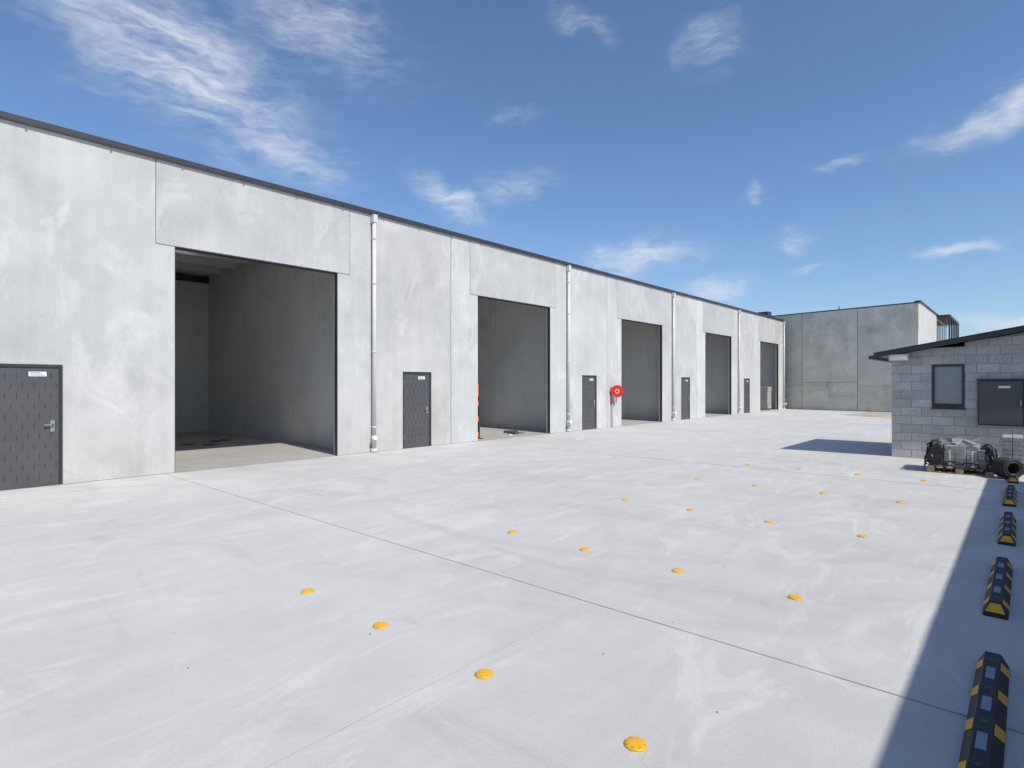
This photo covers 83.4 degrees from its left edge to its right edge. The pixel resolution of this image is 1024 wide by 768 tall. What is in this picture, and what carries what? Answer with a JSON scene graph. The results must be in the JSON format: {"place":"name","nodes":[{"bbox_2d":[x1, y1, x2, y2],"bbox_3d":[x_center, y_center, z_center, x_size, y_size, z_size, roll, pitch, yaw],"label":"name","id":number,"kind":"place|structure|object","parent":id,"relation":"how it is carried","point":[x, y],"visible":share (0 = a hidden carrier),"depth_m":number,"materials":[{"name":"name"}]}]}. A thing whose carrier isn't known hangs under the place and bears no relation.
{"place":"outdoors","nodes":[
{"label":"outdoors","id":0,"kind":"place"},
{"bbox_2d":[3,410,770,490],"bbox_3d":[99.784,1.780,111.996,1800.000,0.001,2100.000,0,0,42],"label":"ground","id":1,"kind":"structure","parent":0,"point":[300,459],"depth_m":12.95,"materials":[{"name":"grey concrete"}]},
{"bbox_2d":[0,409,779,490],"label":"interior floor","id":2,"kind":"structure","parent":0,"point":[237,450],"depth_m":15.32,"materials":[{"name":"grey concrete"}]},
{"bbox_2d":[0,118,174,483],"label":"wall panel","id":3,"kind":"structure","parent":2,"relation":"on","point":[87,282],"depth_m":10.33,"materials":[{"name":"concrete"}]},
{"bbox_2d":[0,364,62,489],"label":"personnel door","id":4,"kind":"structure","parent":3,"relation":"attached to","point":[31,427],"depth_m":9.71,"materials":[{"name":"grey metal"}]},
{"bbox_2d":[0,110,783,320],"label":"roof gutter","id":5,"kind":"object","parent":3,"relation":"attached to","point":[78,134],"visible":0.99,"depth_m":12.85,"materials":[{"name":"grey metal"}]},
{"bbox_2d":[175,269,209,432],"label":"back wall panel","id":6,"kind":"structure","parent":2,"relation":"on","point":[191,356],"depth_m":20.89,"materials":[{"name":"concrete"}]},
{"bbox_2d":[175,272,209,283],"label":"eaves beam","id":7,"kind":"structure","parent":6,"relation":"attached to","point":[191,278],"depth_m":20.80,"materials":[{"name":"grey metal"}]},
{"bbox_2d":[180,439,229,445],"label":"timber offcuts","id":8,"kind":"object","parent":2,"relation":"on","point":[210,443],"visible":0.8,"depth_m":16.66,"materials":[{"name":"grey wood"}]},
{"bbox_2d":[209,265,240,434],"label":"party wall panel","id":9,"kind":"structure","parent":2,"relation":"on","point":[224,351],"depth_m":20.31,"materials":[{"name":"concrete"}]},
{"bbox_2d":[175,247,337,455],"bbox_3d":[-5.521,-0.482,12.734,0.194,4.464,3.595,0,0,42],"label":"opening frame","id":10,"kind":"object","parent":2,"relation":"on","point":[336,329],"visible":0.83,"depth_m":14.01,"materials":[{"name":"grey metal"}]},
{"bbox_2d":[156,159,349,274],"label":"lintel panel","id":11,"kind":"structure","parent":10,"relation":"on","point":[200,210],"depth_m":12.37,"materials":[{"name":"concrete"}]},
{"bbox_2d":[241,262,293,442],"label":"party wall panel","id":12,"kind":"structure","parent":2,"relation":"on","point":[267,351],"depth_m":18.18,"materials":[{"name":"concrete"}]},
{"bbox_2d":[294,268,333,447],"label":"party wall panel","id":13,"kind":"structure","parent":2,"relation":"on","point":[313,358],"depth_m":16.31,"materials":[{"name":"concrete"}]},
{"bbox_2d":[334,209,370,455],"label":"wall panel","id":14,"kind":"structure","parent":2,"relation":"on","point":[354,361],"depth_m":14.39,"materials":[{"name":"concrete"}]},
{"bbox_2d":[155,159,349,274],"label":"panel joints","id":15,"kind":"object","parent":14,"relation":"attached to","point":[155,201],"visible":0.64,"depth_m":11.09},
{"bbox_2d":[371,216,450,450],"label":"wall panel","id":16,"kind":"structure","parent":2,"relation":"on","point":[413,298],"depth_m":15.66,"materials":[{"name":"concrete"}]},
{"bbox_2d":[371,214,377,452],"bbox_3d":[-3.505,-1.290,14.673,0.168,6.080,0.269,0,0,-30],"label":"downpipe","id":17,"kind":"object","parent":16,"relation":"attached to","point":[374,221],"visible":1,"depth_m":14.67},
{"bbox_2d":[403,372,430,448],"bbox_3d":[-2.656,0.711,15.907,0.190,2.078,0.996,0,0,42],"label":"personnel door","id":18,"kind":"structure","parent":16,"relation":"attached to","point":[416,409],"depth_m":15.88,"materials":[{"name":"grey metal"}]},
{"bbox_2d":[451,235,477,443],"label":"wall panel","id":19,"kind":"structure","parent":2,"relation":"on","point":[464,365],"depth_m":17.16,"materials":[{"name":"concrete"}]},
{"bbox_2d":[478,384,482,438],"bbox_3d":[-1.210,0.875,18.222,0.350,1.750,0.500,0,0,42],"label":"orange barrier","id":20,"kind":"object","parent":2,"relation":"on","point":[479,412],"visible":0.34,"depth_m":18.35,"materials":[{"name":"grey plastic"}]},
{"bbox_2d":[478,298,489,426],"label":"party wall panel","id":21,"kind":"structure","parent":2,"relation":"on","point":[484,343],"depth_m":23.57,"materials":[{"name":"concrete"}]},
{"bbox_2d":[478,296,549,433],"bbox_3d":[0.081,-0.482,19.021,0.194,4.464,3.595,0,0,42],"label":"opening frame","id":22,"kind":"object","parent":2,"relation":"on","point":[548,348],"visible":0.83,"depth_m":20.30,"materials":[{"name":"grey metal"}]},
{"bbox_2d":[470,240,555,307],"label":"lintel panel","id":23,"kind":"structure","parent":22,"relation":"on","point":[500,273],"depth_m":18.77,"materials":[{"name":"concrete"}]},
{"bbox_2d":[504,430,524,435],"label":"building offcuts","id":24,"kind":"object","parent":2,"relation":"on","point":[510,432],"visible":1,"depth_m":20.15,"materials":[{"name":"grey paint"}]},
{"bbox_2d":[490,299,545,430],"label":"party wall panel","id":25,"kind":"structure","parent":2,"relation":"on","point":[517,366],"depth_m":22.38,"materials":[{"name":"concrete"}]},
{"bbox_2d":[546,263,565,432],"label":"wall panel","id":26,"kind":"structure","parent":2,"relation":"on","point":[558,369],"depth_m":20.67,"materials":[{"name":"concrete"}]},
{"bbox_2d":[566,266,606,430],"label":"wall panel","id":27,"kind":"structure","parent":2,"relation":"on","point":[588,322],"depth_m":21.99,"materials":[{"name":"concrete"}]},
{"bbox_2d":[566,265,571,431],"bbox_3d":[2.097,-1.290,20.959,0.168,6.080,0.269,0,0,-30],"label":"downpipe","id":28,"kind":"object","parent":27,"relation":"attached to","point":[568,270],"visible":1,"depth_m":20.96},
{"bbox_2d":[582,375,596,429],"bbox_3d":[2.945,0.711,22.194,0.190,2.078,0.996,0,0,42],"label":"personnel door","id":29,"kind":"structure","parent":27,"relation":"attached to","point":[589,401],"depth_m":22.20,"materials":[{"name":"grey metal"}]},
{"bbox_2d":[607,276,620,427],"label":"wall panel","id":30,"kind":"structure","parent":2,"relation":"on","point":[613,350],"depth_m":23.44,"materials":[{"name":"concrete"}]},
{"bbox_2d":[610,385,623,426],"bbox_3d":[4.249,0.896,23.240,0.522,1.707,0.305,0,0,14],"label":"fire hose reel","id":31,"kind":"object","parent":30,"relation":"attached to","point":[616,391],"visible":1,"depth_m":23.13,"materials":[{"name":"red paint"}]},
{"bbox_2d":[621,320,658,419],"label":"party wall panel","id":32,"kind":"structure","parent":2,"relation":"on","point":[640,368],"depth_m":28.26,"materials":[{"name":"concrete"}]},
{"bbox_2d":[621,319,661,421],"bbox_3d":[5.682,-0.482,25.308,0.194,4.464,3.595,0,0,42],"label":"opening frame","id":33,"kind":"object","parent":2,"relation":"on","point":[660,363],"visible":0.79,"depth_m":26.59,"materials":[{"name":"grey metal"}]},
{"bbox_2d":[617,278,665,325],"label":"lintel panel","id":34,"kind":"structure","parent":33,"relation":"on","point":[640,303],"depth_m":25.08,"materials":[{"name":"concrete"}]},
{"bbox_2d":[659,291,671,421],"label":"wall panel","id":35,"kind":"structure","parent":2,"relation":"on","point":[667,372],"depth_m":26.99,"materials":[{"name":"concrete"}]},
{"bbox_2d":[675,293,695,419],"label":"wall panel","id":36,"kind":"structure","parent":2,"relation":"on","point":[685,336],"depth_m":28.42,"materials":[{"name":"concrete"}]},
{"bbox_2d":[672,293,676,420],"bbox_3d":[7.698,-1.290,27.246,0.168,6.080,0.269,0,0,-30],"label":"downpipe","id":37,"kind":"object","parent":36,"relation":"attached to","point":[673,357],"visible":1,"depth_m":27.25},
{"bbox_2d":[681,377,689,418],"bbox_3d":[8.546,0.711,28.480,0.190,2.078,0.996,0,0,42],"label":"personnel door","id":38,"kind":"structure","parent":36,"relation":"attached to","point":[685,397],"depth_m":28.49,"materials":[{"name":"grey metal"}]},
{"bbox_2d":[696,299,704,417],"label":"wall panel","id":39,"kind":"structure","parent":2,"relation":"on","point":[700,373],"depth_m":29.74,"materials":[{"name":"concrete"}]},
{"bbox_2d":[705,334,727,413],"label":"party wall panel","id":40,"kind":"structure","parent":2,"relation":"on","point":[716,373],"depth_m":34.26,"materials":[{"name":"concrete"}]},
{"bbox_2d":[705,332,730,414],"bbox_3d":[11.283,-0.482,31.594,0.194,4.464,3.595,0,0,42],"label":"opening frame","id":41,"kind":"object","parent":2,"relation":"on","point":[730,365],"visible":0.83,"depth_m":32.89,"materials":[{"name":"grey metal"}]},
{"bbox_2d":[703,301,733,336],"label":"lintel panel","id":42,"kind":"structure","parent":41,"relation":"on","point":[718,319],"depth_m":31.48,"materials":[{"name":"concrete"}]},
{"bbox_2d":[728,309,737,413],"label":"wall panel","id":43,"kind":"structure","parent":2,"relation":"on","point":[734,374],"depth_m":33.23,"materials":[{"name":"concrete"}]},
{"bbox_2d":[740,311,753,413],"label":"wall panel","id":44,"kind":"structure","parent":2,"relation":"on","point":[746,345],"depth_m":34.67,"materials":[{"name":"concrete"}]},
{"bbox_2d":[738,310,741,413],"bbox_3d":[13.299,-1.290,33.533,0.168,6.080,0.269,0,0,-30],"label":"downpipe","id":45,"kind":"object","parent":44,"relation":"attached to","point":[739,407],"visible":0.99,"depth_m":33.53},
{"bbox_2d":[744,379,749,412],"bbox_3d":[14.148,0.711,34.767,0.190,2.078,0.996,0,0,42],"label":"personnel door","id":46,"kind":"structure","parent":44,"relation":"attached to","point":[746,395],"depth_m":34.80,"materials":[{"name":"grey metal"}]},
{"bbox_2d":[754,314,759,411],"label":"wall panel","id":47,"kind":"structure","parent":2,"relation":"on","point":[756,375],"depth_m":35.96,"materials":[{"name":"concrete"}]},
{"bbox_2d":[760,387,771,409],"bbox_3d":[16.992,0.973,38.802,0.790,1.555,0.790,0,0,42],"label":"stacked boxes pallet","id":48,"kind":"object","parent":2,"relation":"on","point":[765,400],"visible":0.66,"depth_m":38.45,"materials":[{"name":"white cardboard"}]},
{"bbox_2d":[760,342,775,408],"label":"party wall panel","id":49,"kind":"structure","parent":2,"relation":"on","point":[767,364],"depth_m":40.31,"materials":[{"name":"concrete"}]},
{"bbox_2d":[760,341,777,409],"bbox_3d":[16.884,-0.482,37.881,0.194,4.464,3.595,0,0,42],"label":"opening frame","id":50,"kind":"object","parent":2,"relation":"on","point":[777,371],"visible":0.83,"depth_m":39.18,"materials":[{"name":"grey metal"}]},
{"bbox_2d":[758,315,779,343],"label":"lintel panel","id":51,"kind":"structure","parent":50,"relation":"on","point":[768,330],"depth_m":37.64,"materials":[{"name":"concrete"}]},
{"bbox_2d":[776,321,782,409],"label":"wall panel","id":52,"kind":"structure","parent":2,"relation":"on","point":[780,376],"depth_m":39.51,"materials":[{"name":"concrete"}]},
{"bbox_2d":[783,321,786,408],"bbox_3d":[18.900,-1.290,39.819,0.168,6.080,0.269,0,0,-30],"label":"downpipe","id":53,"kind":"object","parent":52,"relation":"attached to","point":[784,403],"visible":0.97,"depth_m":39.81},
{"bbox_3d":[-4.642,-1.300,21.307,10.280,6.100,59.300,0,0,42],"label":"end wall","id":54,"kind":"object","parent":2,"relation":"on","visible":0},
{"bbox_2d":[175,250,250,274],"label":"roof purlins","id":55,"kind":"object","parent":54,"relation":"attached to","point":[199,261],"depth_m":19.17,"materials":[{"name":"grey metal"}]},
{"bbox_2d":[175,253,240,269],"bbox_3d":[-4.713,-4.245,21.370,10.130,0.270,58.940,0,0,42],"label":"roof sheeting","id":56,"kind":"object","parent":55,"relation":"on","point":[205,258],"depth_m":19.43,"materials":[{"name":"grey metal"}]},
{"bbox_2d":[0,409,1023,767],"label":"concrete pavement","id":57,"kind":"structure","parent":0,"point":[98,657],"depth_m":4.52,"materials":[{"name":"grey concrete"}]},
{"bbox_2d":[301,588,314,593],"bbox_3d":[-1.722,1.740,4.840,0.112,0.017,0.112,0,0,22],"label":"road stud","id":58,"kind":"object","parent":57,"relation":"on","point":[307,591],"visible":1,"depth_m":4.82,"materials":[{"name":"yellow plastic"}]},
{"bbox_2d":[373,621,388,628],"bbox_3d":[-0.950,1.740,4.157,0.112,0.017,0.112,0,0,11],"label":"road stud","id":59,"kind":"object","parent":57,"relation":"on","point":[381,625],"visible":1,"depth_m":4.13,"materials":[{"name":"yellow plastic"}]},
{"bbox_2d":[475,668,492,678],"bbox_3d":[-0.168,1.740,3.462,0.112,0.017,0.112,0,0,-31],"label":"road stud","id":60,"kind":"object","parent":57,"relation":"on","point":[485,673],"visible":1,"depth_m":3.44,"materials":[{"name":"yellow plastic"}]},
{"bbox_2d":[2,412,1023,767],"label":"pavement joints","id":61,"kind":"object","parent":57,"relation":"on","point":[584,600],"visible":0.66,"depth_m":4.54,"materials":[{"name":"grey concrete"}]},
{"bbox_2d":[579,547,589,550],"bbox_3d":[0.767,1.740,6.062,0.112,0.017,0.112,0,0,-21],"label":"road stud","id":62,"kind":"object","parent":57,"relation":"on","point":[584,549],"visible":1,"depth_m":6.04,"materials":[{"name":"yellow plastic"}]},
{"bbox_2d":[624,736,646,751],"bbox_3d":[0.600,1.740,2.787,0.112,0.017,0.112,0,0,-18],"label":"road stud","id":63,"kind":"object","parent":57,"relation":"on","point":[635,744],"visible":1,"depth_m":2.77,"materials":[{"name":"yellow plastic"}]},
{"bbox_2d":[672,568,683,572],"bbox_3d":[1.550,1.740,5.374,0.112,0.017,0.112,0,0,-19],"label":"road stud","id":64,"kind":"object","parent":57,"relation":"on","point":[676,570],"visible":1,"depth_m":5.35,"materials":[{"name":"yellow plastic"}]},
{"bbox_2d":[788,594,802,600],"bbox_3d":[2.316,1.740,4.698,0.112,0.017,0.112,0,0,12],"label":"road stud","id":65,"kind":"object","parent":57,"relation":"on","point":[795,597],"visible":1,"depth_m":4.67,"materials":[{"name":"yellow plastic"}]},
{"bbox_2d":[757,300,958,411],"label":"background warehouse","id":66,"kind":"structure","parent":57,"relation":"on","point":[830,364],"depth_m":37.53,"materials":[{"name":"concrete"}]},
{"bbox_2d":[937,321,946,340],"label":"windows","id":67,"kind":"structure","parent":66,"relation":"in","point":[941,329],"depth_m":43.46,"materials":[{"name":"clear glass"}]},
{"bbox_2d":[848,412,891,417],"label":"gravel verge","id":68,"kind":"structure","parent":57,"relation":"on","point":[877,414],"depth_m":32.90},
{"bbox_2d":[869,325,1023,463],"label":"concrete block shed","id":69,"kind":"structure","parent":57,"relation":"on","point":[969,387],"depth_m":13.02,"materials":[{"name":"grey concrete"}]},
{"bbox_2d":[931,364,965,409],"bbox_3d":[9.979,0.066,13.154,0.640,1.028,0.080,0,0,42],"label":"window","id":70,"kind":"structure","parent":69,"relation":"in","point":[948,382],"depth_m":13.15,"materials":[{"name":"grey glass"}]},
{"bbox_2d":[957,651,1009,767],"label":"wheel stop","id":71,"kind":"object","parent":57,"relation":"on","point":[983,742],"visible":1,"depth_m":2.88,"materials":[{"name":"black rubber"}]},
{"bbox_2d":[982,556,1012,619],"bbox_3d":[4.170,1.698,4.917,0.154,0.103,1.650,0,0,42],"label":"wheel stop","id":72,"kind":"object","parent":57,"relation":"on","point":[996,604],"visible":1,"depth_m":4.65,"materials":[{"name":"black rubber"}]},
{"bbox_2d":[998,511,1015,546],"bbox_3d":[5.908,1.698,6.850,0.154,0.103,1.650,0,0,41],"label":"wheel stop","id":73,"kind":"object","parent":57,"relation":"on","point":[1007,532],"visible":1,"depth_m":6.56,"materials":[{"name":"black rubber"}]},
{"bbox_2d":[991,457,1023,477],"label":"drainage pipe coil","id":74,"kind":"object","parent":57,"relation":"on","point":[1005,467],"visible":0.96,"depth_m":10.53,"materials":[{"name":"black plastic"}]},
{"bbox_2d":[1002,485,1016,506],"bbox_3d":[7.649,1.698,8.822,0.154,0.103,1.650,0,0,42],"label":"wheel stop","id":75,"kind":"object","parent":57,"relation":"on","point":[1010,497],"visible":1,"depth_m":8.50,"materials":[{"name":"black rubber"}]},
{"bbox_2d":[1007,474,1018,483],"bbox_3d":[9.364,1.698,10.736,0.154,0.103,1.650,0,0,41],"label":"wheel stop","id":76,"kind":"object","parent":57,"relation":"on","point":[1013,478],"visible":0.47,"depth_m":10.16,"materials":[{"name":"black rubber"}]},
{"bbox_2d":[1002,434,1023,474],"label":"paver pallet","id":77,"kind":"object","parent":57,"relation":"on","point":[1017,446],"visible":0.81,"depth_m":11.17,"materials":[{"name":"grey concrete"}]},
{"bbox_2d":[0,0,1023,338],"label":"sky","id":78,"kind":"structure","parent":0,"point":[778,157],"materials":[{"name":"blue"}]},
{"bbox_2d":[923,437,997,476],"bbox_3d":[8.956,1.410,11.468,1.156,0.680,1.060,0,0,42],"label":"engine","id":79,"kind":"object","parent":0,"point":[957,455],"visible":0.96,"depth_m":11.23,"materials":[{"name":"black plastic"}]}
]}

